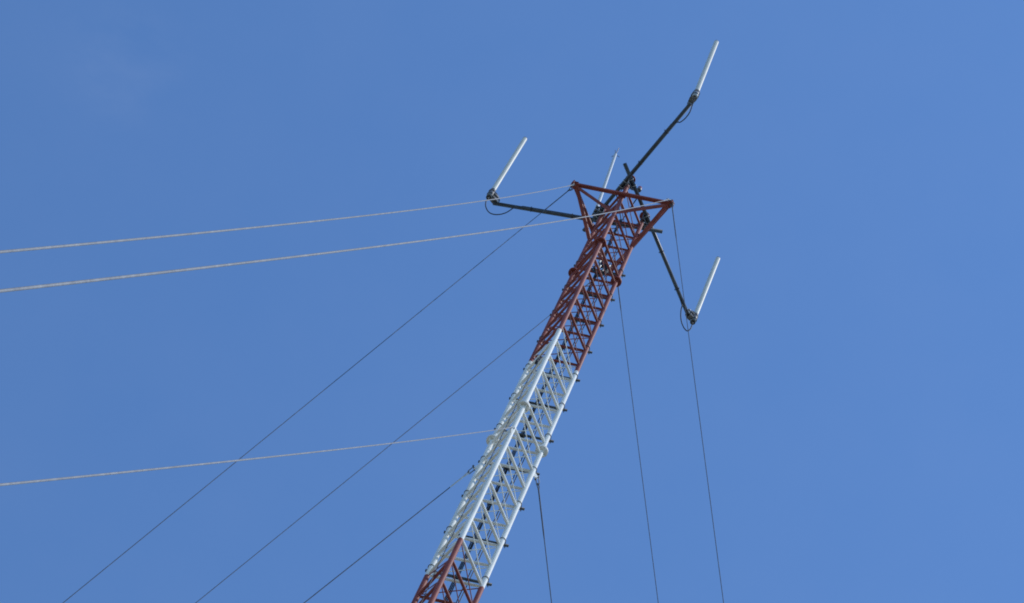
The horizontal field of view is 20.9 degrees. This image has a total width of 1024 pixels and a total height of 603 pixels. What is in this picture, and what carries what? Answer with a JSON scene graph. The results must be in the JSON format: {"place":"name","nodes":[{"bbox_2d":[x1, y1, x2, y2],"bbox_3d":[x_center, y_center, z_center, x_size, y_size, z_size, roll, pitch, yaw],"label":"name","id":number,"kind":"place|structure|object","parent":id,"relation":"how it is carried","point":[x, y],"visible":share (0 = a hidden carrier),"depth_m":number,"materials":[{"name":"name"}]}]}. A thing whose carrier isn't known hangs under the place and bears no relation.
{"place":"outdoors","nodes":[
{"label":"outdoors","id":0,"kind":"place"},
{"bbox_2d":[0,0,1023,602],"label":"sky","id":1,"kind":"structure","parent":0,"point":[853,170],"materials":[{"name":"blue"}]},
{"bbox_3d":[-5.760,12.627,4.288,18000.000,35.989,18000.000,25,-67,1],"label":"ground","id":2,"kind":"structure","parent":0,"visible":0},
{"bbox_2d":[63,186,572,602],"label":"guy wire","id":3,"kind":"object","parent":2,"relation":"attached to","point":[319,393],"visible":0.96,"depth_m":34.68,"materials":[{"name":"metal"}]},
{"bbox_2d":[0,198,670,292],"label":"guy wire","id":4,"kind":"object","parent":2,"relation":"attached to","point":[128,276],"visible":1,"depth_m":10.01,"materials":[{"name":"metal"}]},
{"bbox_2d":[304,465,474,602],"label":"guy wire","id":5,"kind":"object","parent":2,"relation":"attached to","point":[468,472],"visible":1,"depth_m":31.36,"materials":[{"name":"metal"}]},
{"bbox_2d":[411,176,673,602],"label":"radio mast","id":6,"kind":"object","parent":2,"relation":"on","point":[525,404],"visible":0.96,"depth_m":33.94,"materials":[{"name":"metal"}]},
{"bbox_2d":[0,426,514,485],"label":"guy wire","id":7,"kind":"object","parent":6,"relation":"attached to","point":[65,478],"visible":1,"depth_m":12.74,"materials":[{"name":"metal"}]},
{"bbox_2d":[0,183,574,252],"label":"guy wire","id":8,"kind":"object","parent":6,"relation":"attached to","point":[88,243],"visible":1,"depth_m":11.90,"materials":[{"name":"metal"}]},
{"bbox_2d":[196,277,596,602],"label":"guy wire","id":9,"kind":"object","parent":6,"relation":"attached to","point":[374,457],"visible":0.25,"depth_m":35.30,"materials":[{"name":"metal"}]},
{"bbox_2d":[421,352,543,602],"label":"cable","id":10,"kind":"object","parent":6,"relation":"attached to","point":[537,360],"visible":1,"depth_m":31.58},
{"bbox_2d":[445,199,620,598],"bbox_3d":[-2.907,5.364,23.520,2.028,37.999,0.202,8,-68,8],"label":"antenna cable","id":11,"kind":"object","parent":6,"relation":"attached to","point":[549,371],"visible":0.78,"depth_m":36.42,"materials":[{"name":"black rubber"}]},
{"bbox_2d":[456,249,616,602],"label":"control cable","id":12,"kind":"object","parent":6,"relation":"attached to","point":[530,438],"visible":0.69,"depth_m":33.34,"materials":[{"name":"black rubber"}]},
{"bbox_2d":[459,251,617,602],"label":"control cable","id":13,"kind":"object","parent":6,"relation":"attached to","point":[530,445],"visible":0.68,"depth_m":32.93,"materials":[{"name":"black rubber"}]},
{"bbox_2d":[445,99,693,599],"bbox_3d":[-1.550,4.592,22.914,0.323,37.939,2.248,31,-67,-1],"label":"antenna cable","id":14,"kind":"object","parent":6,"relation":"attached to","point":[557,358],"visible":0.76,"depth_m":34.73,"materials":[{"name":"black rubber"}]},
{"bbox_2d":[447,199,692,600],"bbox_3d":[-1.305,6.106,23.515,0.414,38.064,2.066,-30,-78,20],"label":"antenna cable","id":15,"kind":"object","parent":6,"relation":"attached to","point":[545,388],"visible":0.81,"depth_m":35.15,"materials":[{"name":"black rubber"}]},
{"bbox_2d":[493,201,662,233],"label":"antenna boom","id":16,"kind":"object","parent":6,"relation":"attached to","point":[558,214],"visible":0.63,"depth_m":40.88,"materials":[{"name":"metal"}]},
{"bbox_2d":[486,137,526,203],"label":"antenna","id":17,"kind":"object","parent":16,"relation":"attached to","point":[492,194],"visible":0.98,"depth_m":41.86,"materials":[{"name":"metal"}]},
{"bbox_2d":[592,260,610,276],"bbox_3d":[1.240,-0.455,38.702,0.231,0.438,0.095,12,-67,7],"label":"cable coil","id":18,"kind":"object","parent":6,"relation":"attached to","point":[602,270],"visible":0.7,"depth_m":38.66,"materials":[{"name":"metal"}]},
{"bbox_2d":[592,148,618,214],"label":"whip antenna","id":19,"kind":"object","parent":6,"relation":"attached to","point":[597,207],"visible":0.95,"depth_m":42.04,"materials":[{"name":"metal"}]},
{"bbox_2d":[582,103,691,231],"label":"antenna boom","id":20,"kind":"object","parent":6,"relation":"attached to","point":[623,184],"visible":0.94,"depth_m":40.30,"materials":[{"name":"metal"}]},
{"bbox_2d":[687,40,718,104],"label":"antenna","id":21,"kind":"object","parent":20,"relation":"attached to","point":[695,94],"visible":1,"depth_m":40.77,"materials":[{"name":"metal"}]},
{"bbox_2d":[623,163,689,316],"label":"antenna boom","id":22,"kind":"object","parent":6,"relation":"attached to","point":[645,217],"visible":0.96,"depth_m":40.81,"materials":[{"name":"metal"}]},
{"bbox_2d":[685,256,719,324],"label":"antenna","id":23,"kind":"object","parent":22,"relation":"attached to","point":[692,317],"visible":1,"depth_m":41.98,"materials":[{"name":"metal"}]},
{"bbox_2d":[669,202,723,602],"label":"guy wire","id":24,"kind":"object","parent":6,"relation":"attached to","point":[697,400],"visible":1,"depth_m":36.08,"materials":[{"name":"metal"}]},
{"bbox_2d":[534,476,551,602],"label":"guy wire","id":25,"kind":"object","parent":2,"relation":"attached to","point":[537,484],"visible":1,"depth_m":31.88,"materials":[{"name":"metal"}]},
{"bbox_2d":[618,287,658,602],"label":"guy wire","id":26,"kind":"object","parent":2,"relation":"attached to","point":[637,441],"visible":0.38,"depth_m":37.10,"materials":[{"name":"metal"}]}
]}

